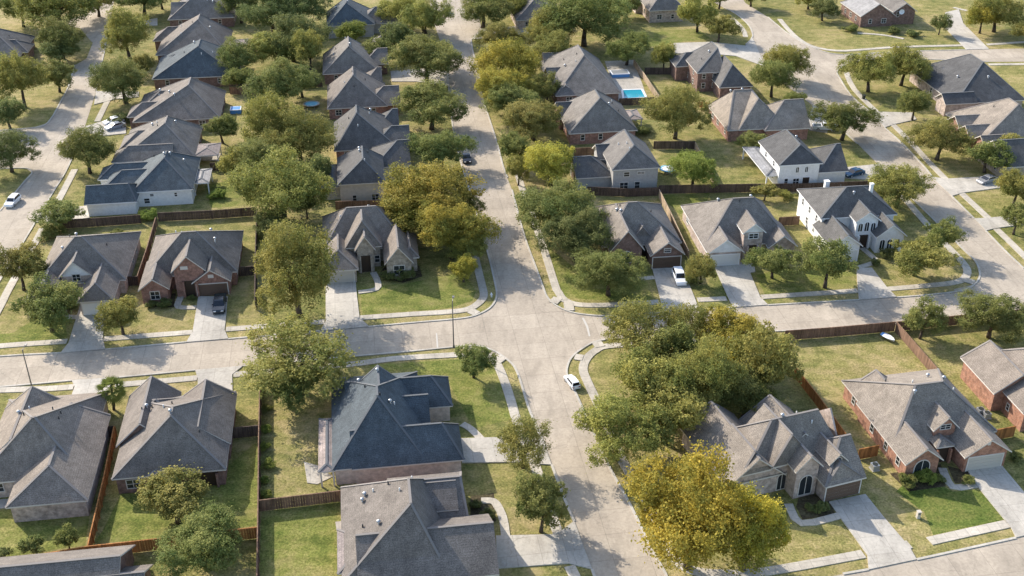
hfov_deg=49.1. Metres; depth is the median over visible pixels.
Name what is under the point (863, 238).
front door
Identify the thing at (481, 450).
driveway
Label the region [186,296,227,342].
driveway
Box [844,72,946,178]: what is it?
sidewalk
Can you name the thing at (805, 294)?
sidewalk
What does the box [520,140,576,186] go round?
oak tree
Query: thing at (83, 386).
driveway
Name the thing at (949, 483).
front path
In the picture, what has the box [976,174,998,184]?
parked car
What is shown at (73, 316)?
front path
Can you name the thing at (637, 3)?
oak tree
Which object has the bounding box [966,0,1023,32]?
oak tree
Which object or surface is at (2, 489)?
window
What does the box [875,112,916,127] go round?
driveway
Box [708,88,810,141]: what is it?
brick house
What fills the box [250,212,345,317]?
oak tree
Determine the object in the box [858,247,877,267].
front path
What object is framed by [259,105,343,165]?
oak tree
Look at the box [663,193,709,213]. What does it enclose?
lawn
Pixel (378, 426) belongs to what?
brick house
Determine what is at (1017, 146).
grey house
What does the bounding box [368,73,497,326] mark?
kerb
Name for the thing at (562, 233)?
oak tree
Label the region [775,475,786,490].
window
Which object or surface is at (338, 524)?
patio
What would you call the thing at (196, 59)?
brick house
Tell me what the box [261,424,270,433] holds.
shrub
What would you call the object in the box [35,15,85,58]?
oak tree
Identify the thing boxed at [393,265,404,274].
window
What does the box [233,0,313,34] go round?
oak tree
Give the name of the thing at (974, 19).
oak tree
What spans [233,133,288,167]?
oak tree
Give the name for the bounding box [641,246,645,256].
front door
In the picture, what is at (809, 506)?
shrub
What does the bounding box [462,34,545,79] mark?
oak tree
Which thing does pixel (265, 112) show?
oak tree
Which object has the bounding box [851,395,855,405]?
window
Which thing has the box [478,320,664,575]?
road
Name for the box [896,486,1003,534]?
lawn
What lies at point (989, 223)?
driveway
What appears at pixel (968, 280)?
kerb ramp
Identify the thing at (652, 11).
brick house
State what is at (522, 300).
road
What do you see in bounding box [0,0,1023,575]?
ground
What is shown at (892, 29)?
shrub
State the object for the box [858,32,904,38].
front path
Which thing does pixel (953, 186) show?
driveway
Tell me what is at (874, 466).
air conditioner
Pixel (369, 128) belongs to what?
brick house
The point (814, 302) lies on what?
kerb
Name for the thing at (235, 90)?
wooden fence
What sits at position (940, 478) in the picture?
shrub
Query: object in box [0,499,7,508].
patio
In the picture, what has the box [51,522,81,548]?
oak tree
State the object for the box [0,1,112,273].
road
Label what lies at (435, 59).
oak tree
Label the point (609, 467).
kerb
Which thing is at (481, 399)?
lawn
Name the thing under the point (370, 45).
oak tree
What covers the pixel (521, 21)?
brick house
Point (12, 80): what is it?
oak tree
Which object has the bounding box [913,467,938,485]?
shrub
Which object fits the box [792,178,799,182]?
window
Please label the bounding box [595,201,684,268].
brick house
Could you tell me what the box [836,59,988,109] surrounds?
kerb
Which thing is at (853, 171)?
parked car
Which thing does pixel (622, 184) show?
window
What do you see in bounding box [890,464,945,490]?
planting bed
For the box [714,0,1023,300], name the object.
road
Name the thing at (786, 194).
shrub
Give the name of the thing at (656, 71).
wooden fence
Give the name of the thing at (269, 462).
shrub
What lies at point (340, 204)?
wooden fence
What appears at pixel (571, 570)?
sidewalk
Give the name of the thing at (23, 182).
kerb
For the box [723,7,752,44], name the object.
kerb
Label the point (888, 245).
window
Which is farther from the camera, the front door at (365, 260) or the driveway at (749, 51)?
the driveway at (749, 51)
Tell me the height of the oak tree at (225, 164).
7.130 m
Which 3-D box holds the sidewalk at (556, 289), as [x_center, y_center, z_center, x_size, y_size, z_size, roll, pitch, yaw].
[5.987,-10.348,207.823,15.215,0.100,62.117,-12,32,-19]
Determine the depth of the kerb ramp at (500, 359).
170.85 m
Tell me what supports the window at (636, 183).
in the grey house at (623, 158)
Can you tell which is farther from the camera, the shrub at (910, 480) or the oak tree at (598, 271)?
the oak tree at (598, 271)
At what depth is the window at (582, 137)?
243.46 m
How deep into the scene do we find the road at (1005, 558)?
133.03 m
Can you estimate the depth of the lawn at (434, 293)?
187.53 m
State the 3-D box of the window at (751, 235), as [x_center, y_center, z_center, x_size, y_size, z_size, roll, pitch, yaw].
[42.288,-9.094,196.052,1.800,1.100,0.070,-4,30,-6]
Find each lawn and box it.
[0,315,66,342]
[0,510,89,556]
[93,442,257,543]
[205,181,254,207]
[260,501,340,575]
[360,274,475,314]
[370,359,510,427]
[548,248,652,300]
[613,29,708,46]
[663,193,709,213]
[755,268,855,293]
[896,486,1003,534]
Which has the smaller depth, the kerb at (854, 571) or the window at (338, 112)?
the kerb at (854, 571)
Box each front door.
[184,280,195,295]
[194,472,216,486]
[361,255,370,271]
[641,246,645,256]
[748,245,756,259]
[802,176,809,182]
[859,235,867,247]
[939,448,948,461]
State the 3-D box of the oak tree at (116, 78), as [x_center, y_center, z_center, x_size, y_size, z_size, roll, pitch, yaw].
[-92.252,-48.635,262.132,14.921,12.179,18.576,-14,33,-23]
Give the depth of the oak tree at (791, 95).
258.66 m
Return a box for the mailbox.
[915,510,921,518]
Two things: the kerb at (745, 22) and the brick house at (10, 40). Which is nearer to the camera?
the brick house at (10, 40)
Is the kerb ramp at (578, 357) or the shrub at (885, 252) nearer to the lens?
the kerb ramp at (578, 357)
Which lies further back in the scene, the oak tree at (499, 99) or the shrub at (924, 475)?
the oak tree at (499, 99)
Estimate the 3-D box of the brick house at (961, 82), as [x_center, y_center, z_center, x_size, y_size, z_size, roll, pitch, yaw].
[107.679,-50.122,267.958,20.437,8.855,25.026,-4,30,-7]
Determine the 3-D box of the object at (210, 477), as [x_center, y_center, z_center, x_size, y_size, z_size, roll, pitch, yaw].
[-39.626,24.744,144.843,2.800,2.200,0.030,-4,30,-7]
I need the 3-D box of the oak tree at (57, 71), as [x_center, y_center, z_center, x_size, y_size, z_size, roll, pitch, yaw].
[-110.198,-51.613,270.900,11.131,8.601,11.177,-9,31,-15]
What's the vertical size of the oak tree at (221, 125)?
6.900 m
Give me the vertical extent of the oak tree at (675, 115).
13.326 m
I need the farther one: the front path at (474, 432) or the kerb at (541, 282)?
the kerb at (541, 282)
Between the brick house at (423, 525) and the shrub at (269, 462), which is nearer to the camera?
the brick house at (423, 525)
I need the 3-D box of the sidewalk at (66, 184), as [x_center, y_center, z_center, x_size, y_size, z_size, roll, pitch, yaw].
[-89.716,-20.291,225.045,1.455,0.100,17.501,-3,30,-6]
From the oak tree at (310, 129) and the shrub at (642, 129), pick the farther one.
the shrub at (642, 129)
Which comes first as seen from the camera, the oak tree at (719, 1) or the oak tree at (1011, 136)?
the oak tree at (1011, 136)
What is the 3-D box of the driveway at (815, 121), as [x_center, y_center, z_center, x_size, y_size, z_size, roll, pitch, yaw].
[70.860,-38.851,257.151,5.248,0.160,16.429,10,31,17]
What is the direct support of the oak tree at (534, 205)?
on the ground at (830, 364)
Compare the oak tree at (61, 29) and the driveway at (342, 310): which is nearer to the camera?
the driveway at (342, 310)
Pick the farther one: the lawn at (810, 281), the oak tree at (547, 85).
the oak tree at (547, 85)
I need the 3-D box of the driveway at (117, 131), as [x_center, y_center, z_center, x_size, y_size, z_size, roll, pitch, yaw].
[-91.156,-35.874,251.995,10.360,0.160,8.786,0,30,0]
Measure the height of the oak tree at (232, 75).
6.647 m
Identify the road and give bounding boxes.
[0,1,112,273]
[0,291,1023,385]
[430,0,580,332]
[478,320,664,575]
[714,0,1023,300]
[835,536,1023,575]
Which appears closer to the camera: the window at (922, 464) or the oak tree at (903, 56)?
the window at (922, 464)
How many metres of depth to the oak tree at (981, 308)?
172.85 m
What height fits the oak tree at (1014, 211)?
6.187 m
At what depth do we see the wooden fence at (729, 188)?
222.38 m
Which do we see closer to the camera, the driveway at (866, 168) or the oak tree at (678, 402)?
the oak tree at (678, 402)
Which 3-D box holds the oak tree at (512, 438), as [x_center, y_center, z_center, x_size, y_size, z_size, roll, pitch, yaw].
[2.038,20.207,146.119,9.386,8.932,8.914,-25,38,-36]
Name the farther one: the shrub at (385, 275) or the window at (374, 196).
the window at (374, 196)
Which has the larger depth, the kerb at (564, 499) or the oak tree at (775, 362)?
the oak tree at (775, 362)
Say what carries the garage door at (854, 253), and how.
in the white house at (859, 216)
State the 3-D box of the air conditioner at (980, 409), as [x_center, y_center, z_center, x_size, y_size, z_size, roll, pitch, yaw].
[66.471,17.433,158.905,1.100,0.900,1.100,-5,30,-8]
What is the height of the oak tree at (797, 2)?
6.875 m
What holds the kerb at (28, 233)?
on the ground at (830, 364)
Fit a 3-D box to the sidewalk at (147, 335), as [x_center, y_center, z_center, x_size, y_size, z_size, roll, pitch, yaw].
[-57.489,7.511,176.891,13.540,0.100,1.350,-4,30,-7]
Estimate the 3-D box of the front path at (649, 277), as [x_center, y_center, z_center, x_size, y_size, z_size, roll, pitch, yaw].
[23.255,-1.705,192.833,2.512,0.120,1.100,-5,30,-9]
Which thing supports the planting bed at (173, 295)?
on the ground at (830, 364)
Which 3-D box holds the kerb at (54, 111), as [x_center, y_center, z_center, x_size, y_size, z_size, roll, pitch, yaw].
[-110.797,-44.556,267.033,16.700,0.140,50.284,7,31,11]
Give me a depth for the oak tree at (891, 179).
212.11 m
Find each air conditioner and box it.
[869,461,879,471]
[976,407,985,414]
[982,410,991,419]
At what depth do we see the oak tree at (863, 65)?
267.79 m
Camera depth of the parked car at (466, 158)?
235.39 m
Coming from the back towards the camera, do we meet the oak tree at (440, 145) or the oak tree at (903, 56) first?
the oak tree at (903, 56)
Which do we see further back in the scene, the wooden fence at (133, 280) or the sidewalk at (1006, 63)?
the sidewalk at (1006, 63)
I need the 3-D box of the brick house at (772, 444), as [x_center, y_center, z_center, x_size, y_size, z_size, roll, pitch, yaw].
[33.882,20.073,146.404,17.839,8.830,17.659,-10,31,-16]
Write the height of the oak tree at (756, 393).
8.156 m
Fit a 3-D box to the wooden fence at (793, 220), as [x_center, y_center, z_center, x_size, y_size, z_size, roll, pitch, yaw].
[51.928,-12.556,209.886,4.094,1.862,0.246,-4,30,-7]
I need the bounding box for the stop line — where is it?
[582,318,589,335]
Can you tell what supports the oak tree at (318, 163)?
on the ground at (830, 364)
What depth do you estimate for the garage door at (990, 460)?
147.72 m
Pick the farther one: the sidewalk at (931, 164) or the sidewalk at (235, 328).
the sidewalk at (931, 164)
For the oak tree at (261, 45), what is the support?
on the ground at (830, 364)
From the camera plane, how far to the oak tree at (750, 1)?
333.17 m
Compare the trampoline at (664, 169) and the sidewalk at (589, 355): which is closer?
the sidewalk at (589, 355)
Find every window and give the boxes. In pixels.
[0,483,4,491]
[71,274,81,281]
[125,479,139,488]
[143,198,150,203]
[149,291,160,299]
[335,110,341,115]
[371,193,379,199]
[374,255,379,262]
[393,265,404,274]
[580,134,584,140]
[598,133,602,139]
[619,182,627,188]
[623,172,629,176]
[634,181,639,187]
[664,248,670,252]
[748,233,758,238]
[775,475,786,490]
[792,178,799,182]
[797,475,812,495]
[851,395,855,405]
[857,223,863,231]
[863,222,869,231]
[869,423,873,433]
[870,222,875,230]
[878,239,884,249]
[883,440,887,451]
[886,239,892,247]
[895,455,899,466]
[912,460,929,474]
[940,423,951,429]
[1005,402,1009,411]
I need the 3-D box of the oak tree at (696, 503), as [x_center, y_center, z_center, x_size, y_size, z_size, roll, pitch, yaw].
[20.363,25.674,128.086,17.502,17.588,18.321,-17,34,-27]
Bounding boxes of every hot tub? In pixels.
[230,106,241,113]
[609,69,629,77]
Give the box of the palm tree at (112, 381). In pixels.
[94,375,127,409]
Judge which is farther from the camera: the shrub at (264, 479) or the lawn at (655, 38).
the lawn at (655, 38)
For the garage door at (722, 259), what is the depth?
195.94 m
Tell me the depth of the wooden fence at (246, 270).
193.09 m
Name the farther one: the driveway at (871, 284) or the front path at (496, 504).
the driveway at (871, 284)
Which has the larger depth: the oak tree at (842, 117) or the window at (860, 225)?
the oak tree at (842, 117)
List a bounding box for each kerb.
[0,65,74,130]
[0,167,32,210]
[0,222,35,280]
[0,352,60,356]
[0,379,71,386]
[44,159,71,205]
[105,341,185,349]
[119,369,194,377]
[228,330,319,339]
[243,345,545,445]
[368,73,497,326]
[470,39,507,177]
[511,189,659,316]
[551,464,574,520]
[565,327,836,575]
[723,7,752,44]
[768,17,966,54]
[768,299,858,305]
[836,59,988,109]
[842,568,868,574]
[884,127,930,174]
[884,169,980,297]
[916,537,1016,560]
[951,196,973,218]
[985,230,1023,268]
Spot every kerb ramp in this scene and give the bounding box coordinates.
[467,309,479,314]
[495,355,506,362]
[549,297,561,303]
[564,303,573,310]
[574,354,583,360]
[592,341,603,347]
[962,277,975,283]
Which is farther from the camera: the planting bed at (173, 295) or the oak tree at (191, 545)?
the planting bed at (173, 295)
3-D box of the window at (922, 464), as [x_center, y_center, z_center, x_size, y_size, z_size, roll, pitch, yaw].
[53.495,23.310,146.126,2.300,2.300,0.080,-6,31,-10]
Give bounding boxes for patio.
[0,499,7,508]
[201,153,220,160]
[304,462,332,483]
[335,521,340,528]
[605,60,645,99]
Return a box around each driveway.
[36,206,89,222]
[61,306,104,352]
[72,377,118,393]
[85,121,125,135]
[94,91,138,104]
[146,18,156,25]
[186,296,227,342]
[195,366,242,390]
[321,281,367,330]
[390,69,448,85]
[461,437,550,464]
[472,26,527,39]
[496,521,591,568]
[652,268,696,310]
[674,38,762,64]
[715,262,767,307]
[809,106,827,132]
[829,494,916,569]
[845,164,880,179]
[856,267,896,299]
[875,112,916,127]
[932,177,999,195]
[945,9,988,49]
[968,466,1023,537]
[974,216,1015,230]
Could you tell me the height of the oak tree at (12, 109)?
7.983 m
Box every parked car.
[102,115,124,124]
[104,121,126,130]
[461,152,471,163]
[845,167,865,177]
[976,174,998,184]
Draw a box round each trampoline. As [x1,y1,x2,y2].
[303,101,318,108]
[660,165,672,174]
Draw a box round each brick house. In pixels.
[0,28,34,65]
[0,386,110,521]
[0,545,152,575]
[25,231,141,314]
[111,115,221,162]
[111,376,236,493]
[127,77,225,129]
[138,228,243,303]
[152,39,243,89]
[153,14,246,60]
[167,0,236,26]
[317,365,464,487]
[323,35,387,83]
[327,66,399,119]
[334,105,410,157]
[336,471,498,575]
[511,0,555,29]
[540,45,620,101]
[553,89,642,144]
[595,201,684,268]
[633,0,682,22]
[668,41,752,97]
[680,394,866,501]
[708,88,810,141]
[840,0,916,26]
[841,368,1011,477]
[909,54,1023,115]
[945,98,1023,149]
[960,340,1023,431]
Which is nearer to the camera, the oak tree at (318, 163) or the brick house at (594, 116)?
the oak tree at (318, 163)
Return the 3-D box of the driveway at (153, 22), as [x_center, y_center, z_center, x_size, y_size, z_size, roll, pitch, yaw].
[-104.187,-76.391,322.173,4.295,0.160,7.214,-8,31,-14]
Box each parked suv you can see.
[4,193,21,206]
[563,374,579,389]
[672,266,686,285]
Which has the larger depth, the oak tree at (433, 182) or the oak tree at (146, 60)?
the oak tree at (146, 60)
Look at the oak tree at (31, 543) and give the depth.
133.00 m
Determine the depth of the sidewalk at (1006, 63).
290.74 m
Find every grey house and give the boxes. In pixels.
[326,0,401,38]
[569,129,660,191]
[977,138,1023,176]
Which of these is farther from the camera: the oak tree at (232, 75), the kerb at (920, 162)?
the oak tree at (232, 75)
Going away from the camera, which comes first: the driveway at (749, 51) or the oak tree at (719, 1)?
the driveway at (749, 51)
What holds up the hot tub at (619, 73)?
on the patio at (633, 81)
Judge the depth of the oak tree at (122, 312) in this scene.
173.53 m
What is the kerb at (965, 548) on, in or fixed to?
on the road at (1005, 558)
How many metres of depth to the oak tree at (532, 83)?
262.53 m
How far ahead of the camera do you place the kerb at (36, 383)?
165.31 m
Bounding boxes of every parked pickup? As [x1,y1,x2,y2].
[212,293,226,314]
[812,121,834,131]
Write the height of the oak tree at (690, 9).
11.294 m
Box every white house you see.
[84,150,212,215]
[742,129,848,186]
[796,180,906,261]
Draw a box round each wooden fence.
[47,527,256,552]
[62,215,140,227]
[87,426,117,545]
[108,426,112,436]
[127,276,137,285]
[137,217,157,285]
[157,207,255,220]
[210,162,242,170]
[229,87,255,95]
[232,425,257,437]
[238,266,254,275]
[254,208,258,309]
[256,390,261,575]
[259,490,340,510]
[335,200,378,209]
[574,147,593,155]
[587,186,658,196]
[619,97,653,105]
[633,60,658,97]
[645,68,670,74]
[653,141,694,148]
[658,181,869,193]
[659,189,689,258]
[694,142,717,183]
[779,216,799,225]
[785,321,895,339]
[793,368,846,434]
[858,445,879,458]
[895,310,1023,329]
[895,322,937,369]
[995,426,1015,438]
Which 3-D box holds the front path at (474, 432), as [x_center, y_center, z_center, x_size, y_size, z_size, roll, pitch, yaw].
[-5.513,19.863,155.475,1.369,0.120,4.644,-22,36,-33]
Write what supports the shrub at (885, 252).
on the ground at (830, 364)
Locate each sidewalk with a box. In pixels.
[0,228,41,313]
[0,339,67,347]
[0,384,73,392]
[56,169,77,200]
[94,101,109,121]
[103,330,191,340]
[115,375,196,386]
[226,319,323,331]
[233,352,561,532]
[360,250,487,319]
[515,175,659,307]
[564,565,580,575]
[579,341,865,575]
[697,296,726,301]
[730,18,747,36]
[760,288,857,298]
[777,19,961,51]
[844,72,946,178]
[887,199,971,290]
[926,520,1010,544]
[959,193,989,217]
[986,41,1023,45]
[988,63,1023,64]
[993,229,1023,258]
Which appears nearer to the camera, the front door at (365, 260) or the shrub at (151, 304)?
the shrub at (151, 304)
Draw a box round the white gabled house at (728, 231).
[680,194,797,265]
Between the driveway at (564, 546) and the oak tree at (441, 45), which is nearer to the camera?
the driveway at (564, 546)
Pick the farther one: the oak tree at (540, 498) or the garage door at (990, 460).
the garage door at (990, 460)
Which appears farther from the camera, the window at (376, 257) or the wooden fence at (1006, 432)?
the window at (376, 257)
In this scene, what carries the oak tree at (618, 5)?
on the ground at (830, 364)
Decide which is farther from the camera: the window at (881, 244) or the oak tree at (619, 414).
the window at (881, 244)
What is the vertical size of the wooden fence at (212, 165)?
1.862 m
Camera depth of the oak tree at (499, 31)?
295.71 m
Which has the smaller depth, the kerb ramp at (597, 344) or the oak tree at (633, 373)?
the oak tree at (633, 373)
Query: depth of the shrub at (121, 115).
254.45 m
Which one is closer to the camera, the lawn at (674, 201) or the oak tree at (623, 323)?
the oak tree at (623, 323)
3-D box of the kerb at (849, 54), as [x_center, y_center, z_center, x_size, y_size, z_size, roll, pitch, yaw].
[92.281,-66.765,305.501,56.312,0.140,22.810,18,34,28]
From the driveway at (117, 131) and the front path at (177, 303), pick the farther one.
the driveway at (117, 131)
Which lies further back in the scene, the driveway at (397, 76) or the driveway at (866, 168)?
the driveway at (397, 76)
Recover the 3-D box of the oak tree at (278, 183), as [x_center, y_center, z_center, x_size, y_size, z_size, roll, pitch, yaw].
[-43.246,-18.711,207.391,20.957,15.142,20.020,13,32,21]
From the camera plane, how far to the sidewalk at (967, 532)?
137.72 m
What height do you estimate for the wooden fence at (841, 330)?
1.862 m
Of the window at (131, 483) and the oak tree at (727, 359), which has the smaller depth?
the window at (131, 483)
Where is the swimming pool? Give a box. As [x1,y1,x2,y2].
[621,89,646,98]
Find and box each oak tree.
[0,0,39,26]
[0,46,51,106]
[0,95,27,128]
[0,128,41,172]
[0,239,49,290]
[0,546,14,556]
[7,0,102,34]
[8,268,86,335]
[15,534,44,553]
[27,197,86,229]
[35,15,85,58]
[37,35,79,61]
[39,57,77,92]
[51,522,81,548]
[54,124,122,173]
[79,0,113,16]
[85,54,148,106]
[92,294,142,334]
[99,5,154,58]
[113,0,170,15]
[127,52,155,70]
[133,459,210,524]
[151,499,245,575]
[200,113,239,143]
[214,0,258,22]
[215,34,259,71]
[215,143,247,173]
[219,66,253,87]
[221,142,337,217]
[231,310,363,404]
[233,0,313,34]
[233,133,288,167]
[236,89,304,145]
[237,55,314,109]
[248,29,299,66]
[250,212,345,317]
[251,208,295,235]
[253,11,339,61]
[256,355,318,413]
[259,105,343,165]
[260,0,334,20]
[284,63,322,97]
[286,28,324,69]
[293,192,320,218]
[301,152,332,190]
[331,19,367,39]
[360,35,393,54]
[373,157,489,237]
[374,0,415,21]
[378,21,415,48]
[379,32,466,82]
[389,187,443,237]
[390,76,474,129]
[393,0,455,39]
[401,129,481,168]
[409,196,503,259]
[419,39,458,68]
[443,232,489,259]
[448,252,478,282]
[452,189,489,213]
[454,342,498,377]
[457,0,516,27]
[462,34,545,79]
[472,21,522,45]
[472,64,529,108]
[479,81,540,118]
[493,412,553,472]
[494,128,530,160]
[499,96,564,140]
[505,153,531,185]
[507,0,527,20]
[509,175,612,233]
[510,468,570,532]
[513,75,541,98]
[520,6,580,44]
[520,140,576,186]
[530,0,636,46]
[530,28,574,59]
[532,205,617,262]
[535,68,563,102]
[567,384,663,468]
[568,246,649,299]
[593,0,632,24]
[597,294,673,360]
[604,28,651,64]
[609,339,694,409]
[617,437,773,575]
[626,0,641,17]
[626,368,718,453]
[638,82,713,139]
[641,318,701,364]
[649,41,677,67]
[656,331,752,404]
[659,301,712,341]
[662,148,720,187]
[674,0,719,31]
[684,252,716,283]
[689,342,747,392]
[694,302,762,355]
[701,14,742,42]
[704,476,794,575]
[706,363,779,416]
[710,0,725,9]
[723,319,804,385]
[732,130,768,151]
[741,244,802,278]
[746,0,765,6]
[748,58,801,97]
[750,183,781,200]
[762,42,815,75]
[782,89,807,99]
[786,235,858,288]
[794,0,822,9]
[808,0,842,20]
[808,98,887,140]
[835,49,897,91]
[867,162,938,209]
[887,42,935,85]
[889,230,964,277]
[895,88,932,120]
[900,115,976,160]
[902,294,949,339]
[922,214,968,248]
[929,13,953,34]
[950,283,1023,345]
[964,4,1004,33]
[965,139,1017,172]
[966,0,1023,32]
[991,133,1023,139]
[992,166,1023,204]
[998,200,1023,234]
[1008,21,1023,37]
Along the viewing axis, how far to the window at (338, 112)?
256.30 m
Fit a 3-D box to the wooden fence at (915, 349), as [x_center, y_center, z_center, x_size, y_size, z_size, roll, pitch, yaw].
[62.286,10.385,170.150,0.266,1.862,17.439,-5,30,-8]
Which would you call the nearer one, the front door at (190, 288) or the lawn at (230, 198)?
the front door at (190, 288)
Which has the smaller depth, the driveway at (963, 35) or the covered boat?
the covered boat
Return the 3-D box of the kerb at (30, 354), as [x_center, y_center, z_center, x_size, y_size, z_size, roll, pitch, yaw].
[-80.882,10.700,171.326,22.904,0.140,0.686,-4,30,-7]
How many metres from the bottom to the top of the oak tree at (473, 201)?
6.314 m
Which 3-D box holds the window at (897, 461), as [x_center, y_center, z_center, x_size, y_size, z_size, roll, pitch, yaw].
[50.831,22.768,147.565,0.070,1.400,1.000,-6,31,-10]
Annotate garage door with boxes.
[81,301,109,314]
[196,282,228,295]
[328,271,354,282]
[571,169,575,181]
[652,255,681,268]
[710,253,739,265]
[823,480,861,501]
[843,249,858,261]
[965,452,1004,471]
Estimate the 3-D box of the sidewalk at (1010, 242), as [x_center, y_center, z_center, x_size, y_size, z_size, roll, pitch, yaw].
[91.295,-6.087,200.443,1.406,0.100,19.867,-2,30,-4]
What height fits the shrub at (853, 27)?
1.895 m
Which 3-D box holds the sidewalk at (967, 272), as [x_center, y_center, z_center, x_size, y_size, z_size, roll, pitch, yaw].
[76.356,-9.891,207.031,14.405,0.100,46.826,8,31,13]
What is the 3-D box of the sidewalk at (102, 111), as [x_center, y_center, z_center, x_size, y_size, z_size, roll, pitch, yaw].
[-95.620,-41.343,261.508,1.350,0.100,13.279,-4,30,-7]
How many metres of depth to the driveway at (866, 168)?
230.95 m
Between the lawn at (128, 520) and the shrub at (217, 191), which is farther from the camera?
the shrub at (217, 191)
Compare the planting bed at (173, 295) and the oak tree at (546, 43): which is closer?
the planting bed at (173, 295)
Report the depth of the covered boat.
175.57 m
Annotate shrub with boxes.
[36,224,66,241]
[106,112,129,121]
[110,227,128,232]
[138,207,156,220]
[144,300,158,307]
[156,297,171,307]
[185,295,195,299]
[206,188,226,198]
[257,475,269,482]
[260,441,271,451]
[260,457,276,469]
[260,489,272,498]
[261,404,273,411]
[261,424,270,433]
[379,270,395,279]
[395,266,415,280]
[469,499,481,508]
[479,507,496,518]
[635,125,652,135]
[685,272,702,284]
[778,189,797,200]
[804,502,815,510]
[813,500,829,513]
[841,24,857,31]
[871,258,880,265]
[879,246,898,258]
[886,25,900,33]
[897,472,917,488]
[906,29,922,35]
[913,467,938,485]
[931,473,946,482]
[962,474,975,484]
[1008,450,1023,461]
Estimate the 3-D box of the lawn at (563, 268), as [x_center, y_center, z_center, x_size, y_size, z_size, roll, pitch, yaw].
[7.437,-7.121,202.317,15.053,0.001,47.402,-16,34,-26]
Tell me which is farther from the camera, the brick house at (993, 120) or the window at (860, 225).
the brick house at (993, 120)
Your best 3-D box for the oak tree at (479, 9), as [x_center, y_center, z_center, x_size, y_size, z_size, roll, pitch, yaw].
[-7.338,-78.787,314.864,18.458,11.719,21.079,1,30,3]
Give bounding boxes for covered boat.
[880,332,893,341]
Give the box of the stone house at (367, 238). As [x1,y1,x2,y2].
[322,204,419,282]
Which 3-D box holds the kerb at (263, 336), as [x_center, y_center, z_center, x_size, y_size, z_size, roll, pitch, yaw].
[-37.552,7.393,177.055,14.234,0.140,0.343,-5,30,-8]
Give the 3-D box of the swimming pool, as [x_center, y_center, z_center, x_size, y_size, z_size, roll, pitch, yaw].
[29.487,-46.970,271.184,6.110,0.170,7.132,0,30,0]
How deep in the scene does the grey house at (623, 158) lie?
223.14 m
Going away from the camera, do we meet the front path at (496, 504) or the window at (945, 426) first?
the front path at (496, 504)
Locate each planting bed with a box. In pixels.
[144,293,175,306]
[378,266,421,282]
[470,493,495,521]
[796,494,833,519]
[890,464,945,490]
[947,466,968,482]
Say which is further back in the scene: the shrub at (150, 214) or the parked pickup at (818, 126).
the parked pickup at (818, 126)
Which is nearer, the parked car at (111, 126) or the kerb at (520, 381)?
the kerb at (520, 381)
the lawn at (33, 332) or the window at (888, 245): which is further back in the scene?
the window at (888, 245)
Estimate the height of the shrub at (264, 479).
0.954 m
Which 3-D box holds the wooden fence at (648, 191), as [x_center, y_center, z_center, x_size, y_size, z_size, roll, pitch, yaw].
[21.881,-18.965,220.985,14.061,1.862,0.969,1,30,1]
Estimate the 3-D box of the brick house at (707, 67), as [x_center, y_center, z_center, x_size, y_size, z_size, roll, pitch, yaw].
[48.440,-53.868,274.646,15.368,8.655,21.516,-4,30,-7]
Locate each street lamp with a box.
[22,343,31,385]
[452,296,454,347]
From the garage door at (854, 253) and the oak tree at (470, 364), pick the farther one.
the garage door at (854, 253)
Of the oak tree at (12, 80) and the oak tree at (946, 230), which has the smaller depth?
the oak tree at (946, 230)
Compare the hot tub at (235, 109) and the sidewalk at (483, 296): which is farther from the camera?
the hot tub at (235, 109)
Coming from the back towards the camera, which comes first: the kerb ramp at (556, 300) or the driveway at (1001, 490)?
the kerb ramp at (556, 300)
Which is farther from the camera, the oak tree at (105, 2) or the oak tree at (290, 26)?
the oak tree at (105, 2)
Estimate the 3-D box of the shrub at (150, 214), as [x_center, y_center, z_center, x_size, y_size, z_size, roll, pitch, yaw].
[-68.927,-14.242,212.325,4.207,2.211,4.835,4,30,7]
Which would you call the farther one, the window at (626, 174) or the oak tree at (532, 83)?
the oak tree at (532, 83)
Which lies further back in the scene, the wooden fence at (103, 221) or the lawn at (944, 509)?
the wooden fence at (103, 221)
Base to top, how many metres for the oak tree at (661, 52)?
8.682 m
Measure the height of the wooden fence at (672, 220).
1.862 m
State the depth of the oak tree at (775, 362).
157.03 m
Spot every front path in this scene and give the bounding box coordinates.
[63,310,76,318]
[174,296,195,309]
[358,272,380,293]
[459,422,483,437]
[481,497,509,534]
[641,276,654,279]
[784,503,840,525]
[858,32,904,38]
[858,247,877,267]
[938,468,977,490]
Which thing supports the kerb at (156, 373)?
on the ground at (830, 364)
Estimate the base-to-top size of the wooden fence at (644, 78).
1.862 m
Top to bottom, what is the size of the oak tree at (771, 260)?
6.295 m
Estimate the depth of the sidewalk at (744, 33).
315.40 m
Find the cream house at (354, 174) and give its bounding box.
[321,139,410,203]
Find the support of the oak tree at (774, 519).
on the ground at (830, 364)
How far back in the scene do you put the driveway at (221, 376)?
167.09 m
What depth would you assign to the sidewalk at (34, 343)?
174.80 m
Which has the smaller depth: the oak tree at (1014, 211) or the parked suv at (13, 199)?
the oak tree at (1014, 211)
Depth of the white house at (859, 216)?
202.09 m
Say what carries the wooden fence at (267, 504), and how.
on the lawn at (299, 541)
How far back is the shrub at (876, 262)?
196.44 m
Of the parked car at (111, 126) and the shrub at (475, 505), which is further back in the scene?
the parked car at (111, 126)
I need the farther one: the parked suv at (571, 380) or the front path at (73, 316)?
the front path at (73, 316)
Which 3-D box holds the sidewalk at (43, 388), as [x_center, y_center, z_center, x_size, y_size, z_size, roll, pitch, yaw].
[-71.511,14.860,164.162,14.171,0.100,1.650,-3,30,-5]
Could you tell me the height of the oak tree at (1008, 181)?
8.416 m
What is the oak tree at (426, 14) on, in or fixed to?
on the ground at (830, 364)

